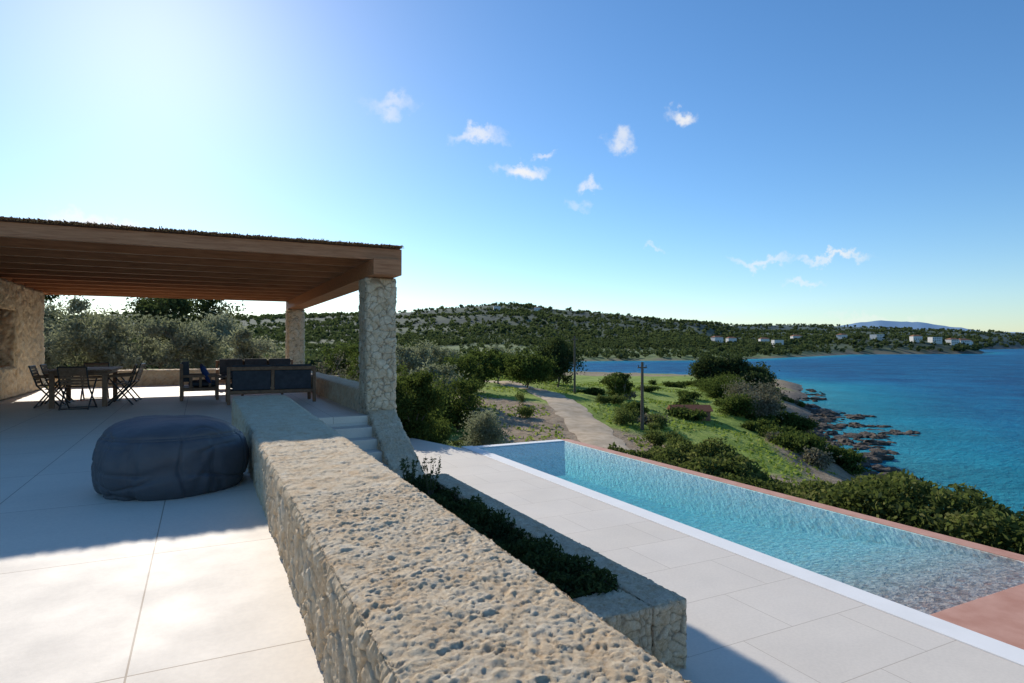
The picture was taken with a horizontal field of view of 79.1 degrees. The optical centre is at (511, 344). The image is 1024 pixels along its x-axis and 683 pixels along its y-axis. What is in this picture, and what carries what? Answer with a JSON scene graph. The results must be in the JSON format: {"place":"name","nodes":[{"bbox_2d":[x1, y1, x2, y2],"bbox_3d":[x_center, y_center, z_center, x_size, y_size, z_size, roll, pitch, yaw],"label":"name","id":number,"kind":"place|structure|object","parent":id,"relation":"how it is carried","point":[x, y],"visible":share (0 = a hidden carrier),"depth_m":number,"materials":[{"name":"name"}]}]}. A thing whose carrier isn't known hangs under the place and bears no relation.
{"place":"outdoors","nodes":[
{"label":"outdoors","id":0,"kind":"place"},
{"bbox_2d":[0,278,44,399],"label":"stone house","id":1,"kind":"structure","parent":0,"point":[22,313],"depth_m":15.76,"materials":[{"name":"stone"}]},
{"bbox_2d":[0,383,367,682],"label":"terrace floor","id":2,"kind":"structure","parent":0,"point":[95,587],"depth_m":3.59,"materials":[{"name":"tile"}]},
{"bbox_2d":[28,365,65,407],"bbox_3d":[-9.770,0.869,13.051,0.567,0.883,0.544,0,0,-27],"label":"dining chair","id":3,"kind":"object","parent":2,"relation":"on","point":[35,377],"visible":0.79,"depth_m":12.90,"materials":[{"name":"metal"}]},
{"bbox_2d":[40,364,73,403],"bbox_3d":[-10.220,0.869,13.944,0.567,0.883,0.544,0,0,-27],"label":"dining chair","id":4,"kind":"object","parent":2,"relation":"on","point":[46,379],"visible":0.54,"depth_m":13.80,"materials":[{"name":"metal"}]},
{"bbox_2d":[56,366,97,409],"bbox_3d":[-8.806,0.869,12.568,0.544,0.883,0.567,0,0,-15],"label":"dining chair","id":5,"kind":"object","parent":2,"relation":"on","point":[82,378],"visible":0.99,"depth_m":12.40,"materials":[{"name":"wood"}]},
{"bbox_2d":[42,366,122,408],"bbox_3d":[-9.404,0.907,13.683,1.192,0.785,2.100,0,0,-27],"label":"dining table","id":6,"kind":"object","parent":2,"relation":"on","point":[104,372],"visible":0.69,"depth_m":13.03,"materials":[{"name":"brown wood"}]},
{"bbox_2d":[80,362,109,399],"bbox_3d":[-10.016,0.869,14.900,0.544,0.883,0.567,0,0,-27],"label":"dining chair","id":7,"kind":"object","parent":2,"relation":"on","point":[93,364],"visible":0.38,"depth_m":15.06,"materials":[{"name":"wood"}]},
{"bbox_2d":[108,364,137,405],"bbox_3d":[-8.539,0.869,13.580,0.567,0.883,0.544,0,0,-35],"label":"dining chair","id":8,"kind":"object","parent":2,"relation":"on","point":[119,393],"visible":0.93,"depth_m":13.45,"materials":[{"name":"wood"}]},
{"bbox_2d":[113,363,145,401],"bbox_3d":[-8.910,0.869,14.455,0.567,0.883,0.544,0,0,-21],"label":"dining chair","id":9,"kind":"object","parent":2,"relation":"on","point":[138,373],"visible":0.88,"depth_m":14.47,"materials":[{"name":"metal"}]},
{"bbox_2d":[48,368,231,387],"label":"terrace back wall","id":10,"kind":"structure","parent":2,"relation":"on","point":[160,377],"depth_m":20.00,"materials":[{"name":"stone"}]},
{"bbox_2d":[91,415,248,500],"bbox_3d":[-3.111,0.976,5.726,1.265,0.647,1.238,0,0,-27],"label":"beanbag","id":11,"kind":"object","parent":2,"relation":"on","point":[155,457],"visible":1,"depth_m":5.25,"materials":[{"name":"fabric"}]},
{"bbox_2d":[180,361,218,400],"bbox_3d":[-7.502,0.850,14.887,0.820,0.900,0.860,0,0,-27],"label":"lounge armchair","id":12,"kind":"object","parent":2,"relation":"on","point":[200,384],"visible":1,"depth_m":14.53,"materials":[{"name":"brown wood"}]},
{"bbox_2d":[200,364,210,382],"bbox_3d":[-7.287,0.680,14.749,0.140,0.440,0.440,-28,20,-22],"label":"throw pillow","id":13,"kind":"object","parent":12,"relation":"on","point":[204,370],"visible":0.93,"depth_m":14.58,"materials":[{"name":"blue fabric"}]},
{"bbox_2d":[216,358,292,381],"bbox_3d":[-7.717,0.860,18.719,2.200,0.880,0.820,0,0,-27],"label":"lounge sofa","id":14,"kind":"object","parent":2,"relation":"on","point":[224,364],"visible":0.27,"depth_m":18.71,"materials":[{"name":"brown wood"}]},
{"bbox_2d":[226,364,315,404],"bbox_3d":[-5.519,0.870,14.194,1.860,0.860,0.820,0,0,-27],"label":"lounge sofa","id":15,"kind":"object","parent":2,"relation":"on","point":[274,378],"visible":1,"depth_m":13.83,"materials":[{"name":"fabric"}]},
{"bbox_2d":[285,309,304,363],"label":"stone column","id":16,"kind":"structure","parent":2,"relation":"on","point":[295,337],"depth_m":21.91,"materials":[{"name":"grey stone"}]},
{"bbox_2d":[311,371,358,411],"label":"terrace side wall","id":17,"kind":"structure","parent":2,"relation":"on","point":[343,391],"depth_m":14.02,"materials":[{"name":"stone"}]},
{"bbox_2d":[332,375,629,450],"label":"dirt road","id":18,"kind":"structure","parent":0,"point":[583,425],"depth_m":42.52,"materials":[{"name":"beige soil"}]},
{"bbox_2d":[0,0,1023,331],"label":"sky","id":19,"kind":"structure","parent":0,"point":[842,162],"materials":[{"name":"blue"}]},
{"bbox_2d":[44,305,1023,485],"bbox_3d":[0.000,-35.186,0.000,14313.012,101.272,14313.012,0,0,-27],"label":"hillside terrain","id":20,"kind":"structure","parent":0,"point":[505,399],"depth_m":71.14,"materials":[{"name":"green plant"}]},
{"bbox_2d":[44,295,76,341],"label":"pine tree","id":21,"kind":"object","parent":20,"relation":"on","point":[49,297],"visible":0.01,"depth_m":30.86,"materials":[{"name":"green plant"}]},
{"bbox_2d":[43,298,89,383],"bbox_3d":[-21.573,-0.099,27.268,5.228,5.600,5.746,0,0,-6],"label":"olive tree","id":22,"kind":"object","parent":20,"relation":"on","point":[49,325],"visible":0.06,"depth_m":27.76,"materials":[{"name":"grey plant"}]},
{"bbox_2d":[43,295,159,369],"bbox_3d":[-17.552,0.412,26.401,4.461,5.172,5.024,0,0,-27],"label":"olive tree","id":23,"kind":"object","parent":20,"relation":"on","point":[70,337],"visible":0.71,"depth_m":25.33,"materials":[{"name":"green plant"}]},
{"bbox_2d":[103,309,229,369],"bbox_3d":[-14.714,0.816,26.744,5.076,4.622,4.883,0,0,-27],"label":"olive tree","id":24,"kind":"object","parent":20,"relation":"on","point":[196,346],"visible":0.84,"depth_m":26.15,"materials":[{"name":"green plant"}]},
{"bbox_2d":[121,297,252,361],"bbox_3d":[-20.599,-0.729,39.456,7.964,7.163,8.688,0,0,-27],"label":"pine tree","id":25,"kind":"object","parent":20,"relation":"on","point":[177,308],"visible":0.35,"depth_m":38.03,"materials":[{"name":"green plant"}]},
{"bbox_2d":[140,308,264,368],"bbox_3d":[-15.622,0.649,31.174,4.953,5.259,5.283,0,0,36],"label":"olive tree","id":26,"kind":"object","parent":20,"relation":"on","point":[219,322],"visible":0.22,"depth_m":31.15,"materials":[{"name":"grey plant"}]},
{"bbox_2d":[220,327,285,359],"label":"olive tree","id":27,"kind":"object","parent":20,"relation":"on","point":[245,347],"visible":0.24,"depth_m":25.79,"materials":[{"name":"green plant"}]},
{"bbox_2d":[313,355,358,380],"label":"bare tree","id":28,"kind":"object","parent":20,"relation":"on","point":[321,366],"visible":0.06,"depth_m":24.53,"materials":[{"name":"plant"}]},
{"bbox_2d":[316,343,359,379],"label":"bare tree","id":29,"kind":"object","parent":20,"relation":"on","point":[341,363],"visible":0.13,"depth_m":26.96,"materials":[{"name":"plant"}]},
{"bbox_2d":[321,340,358,379],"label":"olive tree","id":30,"kind":"object","parent":20,"relation":"on","point":[345,349],"visible":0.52,"depth_m":68.36,"materials":[{"name":"green plant"}]},
{"bbox_2d":[342,349,407,381],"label":"olive tree","id":31,"kind":"object","parent":20,"relation":"on","point":[354,360],"visible":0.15,"depth_m":48.14,"materials":[{"name":"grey plant"}]},
{"bbox_2d":[396,371,413,423],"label":"mastic tree","id":32,"kind":"object","parent":20,"relation":"on","point":[401,389],"depth_m":17.56,"materials":[{"name":"green plant"}]},
{"bbox_2d":[396,336,435,375],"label":"olive tree","id":33,"kind":"object","parent":20,"relation":"on","point":[409,357],"visible":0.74,"depth_m":61.42,"materials":[{"name":"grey plant"}]},
{"bbox_2d":[396,369,440,418],"bbox_3d":[-5.658,2.984,32.079,3.548,3.511,3.616,0,0,-27],"label":"olive tree","id":34,"kind":"object","parent":20,"relation":"on","point":[406,375],"visible":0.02,"depth_m":32.39,"materials":[{"name":"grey plant"}]},
{"bbox_2d":[395,368,459,444],"bbox_3d":[-2.855,2.765,17.452,2.669,4.260,2.259,0,0,-27],"label":"mastic tree","id":35,"kind":"object","parent":20,"relation":"on","point":[414,410],"visible":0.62,"depth_m":17.14,"materials":[{"name":"green plant"}]},
{"bbox_2d":[408,340,450,366],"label":"olive tree","id":36,"kind":"object","parent":20,"relation":"on","point":[435,352],"visible":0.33,"depth_m":75.09,"materials":[{"name":"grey plant"}]},
{"bbox_2d":[405,360,468,394],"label":"olive tree","id":37,"kind":"object","parent":20,"relation":"on","point":[443,370],"visible":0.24,"depth_m":39.94,"materials":[{"name":"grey plant"}]},
{"bbox_2d":[430,416,460,445],"bbox_3d":[-3.527,4.015,27.614,2.495,1.848,2.654,0,0,-27],"label":"olive bush","id":38,"kind":"object","parent":20,"relation":"on","point":[445,430],"visible":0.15,"depth_m":27.55,"materials":[{"name":"green plant"}]},
{"bbox_2d":[435,346,462,366],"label":"olive tree","id":39,"kind":"object","parent":20,"relation":"on","point":[453,353],"visible":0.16,"depth_m":101.33,"materials":[{"name":"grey plant"}]},
{"bbox_2d":[445,427,474,445],"bbox_3d":[-5.256,4.351,28.896,9.164,1.664,23.567,0,0,-27],"label":"bank scrub","id":40,"kind":"object","parent":20,"relation":"on","point":[458,441],"visible":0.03,"depth_m":31.32,"materials":[{"name":"green plant"}]},
{"bbox_2d":[436,352,487,393],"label":"olive tree","id":41,"kind":"object","parent":20,"relation":"on","point":[470,364],"visible":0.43,"depth_m":46.03,"materials":[{"name":"green plant"}]},
{"bbox_2d":[429,373,496,432],"bbox_3d":[-3.183,3.347,35.032,4.425,3.493,4.783,0,0,23],"label":"evergreen tree","id":42,"kind":"object","parent":20,"relation":"on","point":[464,402],"visible":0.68,"depth_m":34.65,"materials":[{"name":"green plant"}]},
{"bbox_2d":[456,347,502,384],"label":"olive tree","id":43,"kind":"object","parent":20,"relation":"on","point":[489,372],"visible":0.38,"depth_m":55.80,"materials":[{"name":"green plant"}]},
{"bbox_2d":[452,402,517,447],"bbox_3d":[-1.101,3.717,26.108,2.615,2.614,2.978,0,0,-27],"label":"olive bush","id":44,"kind":"object","parent":20,"relation":"on","point":[483,428],"visible":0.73,"depth_m":25.52,"materials":[{"name":"green plant"}]},
{"bbox_2d":[481,345,514,383],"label":"olive tree","id":45,"kind":"object","parent":20,"relation":"on","point":[499,354],"visible":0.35,"depth_m":67.83,"materials":[{"name":"green plant"}]},
{"bbox_2d":[480,345,515,366],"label":"olive tree","id":46,"kind":"object","parent":20,"relation":"on","point":[499,347],"visible":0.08,"depth_m":86.21,"materials":[{"name":"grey plant"}]},
{"bbox_2d":[500,346,559,387],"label":"evergreen tree","id":47,"kind":"object","parent":20,"relation":"on","point":[528,368],"visible":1,"depth_m":59.39,"materials":[{"name":"green plant"}]},
{"bbox_2d":[49,302,1023,374],"bbox_3d":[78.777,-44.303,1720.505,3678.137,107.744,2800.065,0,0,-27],"label":"distant trees","id":48,"kind":"object","parent":20,"relation":"on","point":[687,343],"visible":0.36,"depth_m":784.67,"materials":[{"name":"green plant"}]},
{"bbox_2d":[536,371,570,382],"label":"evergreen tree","id":49,"kind":"object","parent":20,"relation":"on","point":[551,380],"visible":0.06,"depth_m":75.33,"materials":[{"name":"green plant"}]},
{"bbox_2d":[532,331,587,386],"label":"evergreen tree","id":50,"kind":"object","parent":20,"relation":"on","point":[565,359],"visible":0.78,"depth_m":68.83,"materials":[{"name":"green plant"}]},
{"bbox_2d":[572,336,577,392],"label":"utility pole","id":51,"kind":"object","parent":20,"relation":"on","point":[574,382],"visible":0.9,"depth_m":59.95,"materials":[{"name":"brown wood"}]},
{"bbox_2d":[603,372,634,396],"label":"olive tree","id":52,"kind":"object","parent":20,"relation":"on","point":[616,382],"visible":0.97,"depth_m":56.09,"materials":[{"name":"green plant"}]},
{"bbox_2d":[638,362,646,429],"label":"utility pole","id":53,"kind":"object","parent":20,"relation":"on","point":[642,367],"visible":0.9,"depth_m":40.10,"materials":[{"name":"brown wood"}]},
{"bbox_2d":[452,375,835,486],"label":"meadow grass","id":54,"kind":"structure","parent":20,"relation":"on","point":[689,426],"depth_m":44.34,"materials":[{"name":"green plant"}]},
{"bbox_2d":[514,391,798,486],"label":"roadside shrubs","id":55,"kind":"object","parent":20,"relation":"on","point":[658,438],"visible":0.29,"depth_m":41.49,"materials":[{"name":"green plant"}]},
{"bbox_2d":[666,405,713,420],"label":"garden shed","id":56,"kind":"structure","parent":20,"relation":"on","point":[707,409],"depth_m":51.55,"materials":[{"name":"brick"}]},
{"bbox_2d":[685,351,728,382],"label":"tree","id":57,"kind":"object","parent":20,"relation":"on","point":[704,367],"visible":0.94,"depth_m":105.36,"materials":[{"name":"green plant"}]},
{"bbox_2d":[711,336,722,342],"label":"white house","id":58,"kind":"structure","parent":20,"relation":"on","point":[717,338],"depth_m":628.14,"materials":[{"name":"paint"}]},
{"bbox_2d":[577,375,870,474],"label":"coastal shrubs","id":59,"kind":"object","parent":20,"relation":"on","point":[790,437],"visible":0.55,"depth_m":50.27,"materials":[{"name":"green plant"}]},
{"bbox_2d":[691,371,760,416],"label":"green bush","id":60,"kind":"object","parent":20,"relation":"on","point":[735,405],"visible":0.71,"depth_m":76.89,"materials":[{"name":"green plant"}]},
{"bbox_2d":[726,337,736,341],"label":"white house","id":61,"kind":"structure","parent":20,"relation":"on","point":[733,339],"depth_m":650.70,"materials":[{"name":"paint"}]},
{"bbox_2d":[713,350,751,378],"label":"bush","id":62,"kind":"object","parent":20,"relation":"on","point":[737,359],"visible":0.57,"depth_m":105.05,"materials":[{"name":"green plant"}]},
{"bbox_2d":[625,391,857,469],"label":"dry shrubs","id":63,"kind":"object","parent":20,"relation":"on","point":[814,457],"visible":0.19,"depth_m":41.75,"materials":[{"name":"plant"}]},
{"bbox_2d":[733,370,774,391],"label":"coastal pine","id":64,"kind":"object","parent":20,"relation":"on","point":[756,375],"visible":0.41,"depth_m":99.17,"materials":[{"name":"green plant"}]},
{"bbox_2d":[734,360,774,379],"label":"coastal pine","id":65,"kind":"object","parent":20,"relation":"on","point":[763,368],"visible":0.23,"depth_m":105.62,"materials":[{"name":"green plant"}]},
{"bbox_2d":[721,375,789,418],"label":"dry bush","id":66,"kind":"object","parent":20,"relation":"on","point":[768,399],"visible":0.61,"depth_m":58.94,"materials":[{"name":"green plant"}]},
{"bbox_2d":[758,337,768,341],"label":"white house","id":67,"kind":"structure","parent":20,"relation":"on","point":[763,339],"depth_m":784.33,"materials":[{"name":"paint"}]},
{"bbox_2d":[758,365,783,389],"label":"coastal pine","id":68,"kind":"object","parent":20,"relation":"on","point":[773,377],"visible":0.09,"depth_m":107.73,"materials":[{"name":"green plant"}]},
{"bbox_2d":[771,340,783,346],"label":"white house","id":69,"kind":"structure","parent":20,"relation":"on","point":[777,341],"depth_m":645.73,"materials":[{"name":"paint"}]},
{"bbox_2d":[790,335,800,338],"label":"white house","id":70,"kind":"structure","parent":20,"relation":"on","point":[796,336],"depth_m":811.89,"materials":[{"name":"paint"}]},
{"bbox_2d":[606,436,1023,554],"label":"hedge","id":71,"kind":"object","parent":20,"relation":"on","point":[921,503],"visible":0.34,"depth_m":10.74,"materials":[{"name":"green plant"}]},
{"bbox_2d":[836,333,847,338],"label":"white house","id":72,"kind":"structure","parent":20,"relation":"on","point":[841,335],"depth_m":791.83,"materials":[{"name":"paint"}]},
{"bbox_2d":[798,389,919,481],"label":"shore rocks","id":73,"kind":"object","parent":20,"relation":"on","point":[876,456],"visible":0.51,"depth_m":69.66,"materials":[{"name":"grey stone"}]},
{"bbox_2d":[870,334,883,340],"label":"white house","id":74,"kind":"structure","parent":20,"relation":"on","point":[878,336],"depth_m":775.27,"materials":[{"name":"paint"}]},
{"bbox_2d":[909,335,921,341],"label":"white house","id":75,"kind":"structure","parent":20,"relation":"on","point":[917,338],"depth_m":762.08,"materials":[{"name":"paint"}]},
{"bbox_2d":[928,337,941,343],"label":"white house","id":76,"kind":"structure","parent":20,"relation":"on","point":[938,340],"depth_m":762.62,"materials":[{"name":"paint"}]},
{"bbox_2d":[945,338,959,344],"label":"white house","id":77,"kind":"structure","parent":20,"relation":"on","point":[953,341],"depth_m":771.29,"materials":[{"name":"paint"}]},
{"bbox_2d":[959,338,971,345],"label":"white house","id":78,"kind":"structure","parent":20,"relation":"on","point":[966,341],"depth_m":789.06,"materials":[{"name":"paint"}]},
{"bbox_3d":[-8.388,3.012,6.414,14.780,3.175,27.000,0,0,-27],"label":"terrace foundation","id":79,"kind":"object","parent":20,"relation":"on","visible":0},
{"bbox_2d":[231,395,691,682],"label":"stone parapet wall","id":80,"kind":"structure","parent":79,"relation":"on","point":[392,576],"depth_m":2.26,"materials":[{"name":"stone"}]},
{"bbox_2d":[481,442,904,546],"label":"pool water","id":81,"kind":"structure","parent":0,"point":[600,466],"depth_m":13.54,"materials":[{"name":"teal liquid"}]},
{"bbox_2d":[480,441,1023,614],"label":"pool basin","id":82,"kind":"object","parent":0,"point":[925,574],"visible":0.63,"depth_m":9.07,"materials":[{"name":"tile"}]},
{"bbox_2d":[461,439,1023,666],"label":"pool coping","id":83,"kind":"object","parent":82,"relation":"on","point":[1003,650],"visible":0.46,"depth_m":6.73,"materials":[{"name":"white stone"}]},
{"bbox_2d":[560,439,1023,649],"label":"pool outer edge","id":84,"kind":"object","parent":82,"relation":"on","point":[999,616],"visible":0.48,"depth_m":6.04,"materials":[{"name":"ceramic"}]},
{"bbox_2d":[568,349,1023,517],"bbox_3d":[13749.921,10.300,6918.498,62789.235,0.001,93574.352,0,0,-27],"label":"sea","id":85,"kind":"structure","parent":0,"point":[963,414],"depth_m":111.04,"materials":[{"name":"liquid"}]},
{"bbox_2d":[841,320,1023,332],"bbox_3d":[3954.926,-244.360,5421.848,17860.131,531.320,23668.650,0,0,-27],"label":"distant mountains","id":86,"kind":"structure","parent":0,"point":[913,325],"depth_m":12514.17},
{"bbox_3d":[1.356,3.700,7.427,2.300,1.800,20.050,0,0,-27],"label":"deck foundation","id":87,"kind":"object","parent":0,"visible":0},
{"bbox_2d":[409,438,1023,682],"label":"pool deck","id":88,"kind":"structure","parent":87,"relation":"on","point":[749,621],"depth_m":5.79,"materials":[{"name":"white tile"}]},
{"bbox_2d":[326,422,386,465],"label":"stone staircase","id":89,"kind":"structure","parent":88,"relation":"on","point":[360,436],"depth_m":10.92,"materials":[{"name":"grey stone"}]},
{"bbox_2d":[358,277,396,414],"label":"stone column","id":90,"kind":"structure","parent":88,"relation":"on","point":[377,361],"depth_m":11.64,"materials":[{"name":"grey stone"}]},
{"bbox_2d":[0,216,403,309],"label":"timber pergola","id":91,"kind":"object","parent":90,"relation":"on","point":[56,257],"visible":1,"depth_m":12.04,"materials":[{"name":"brown wood"}]},
{"bbox_2d":[367,409,423,477],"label":"stair side wall","id":92,"kind":"structure","parent":88,"relation":"on","point":[394,445],"depth_m":10.83,"materials":[{"name":"grey stone"}]},
{"bbox_2d":[427,490,594,593],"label":"planter soil","id":93,"kind":"structure","parent":88,"relation":"on","point":[490,536],"depth_m":5.75,"materials":[{"name":"brown soil"}]},
{"bbox_2d":[399,455,485,524],"bbox_3d":[-0.972,1.803,8.069,0.396,0.642,2.248,0,0,-34],"label":"tall herb plant","id":94,"kind":"object","parent":93,"relation":"on","point":[409,475],"visible":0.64,"depth_m":8.35,"materials":[{"name":"green plant"}]},
{"bbox_2d":[409,475,618,598],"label":"planter herbs","id":95,"kind":"object","parent":93,"relation":"on","point":[526,550],"visible":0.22,"depth_m":5.88,"materials":[{"name":"green plant"}]},
{"bbox_2d":[402,473,686,670],"bbox_3d":[-0.734,2.274,6.700,2.089,0.651,5.309,0,0,-27],"label":"stone planter","id":96,"kind":"object","parent":88,"relation":"on","point":[647,615],"visible":0.23,"depth_m":4.78,"materials":[{"name":"grey stone"}]}
]}

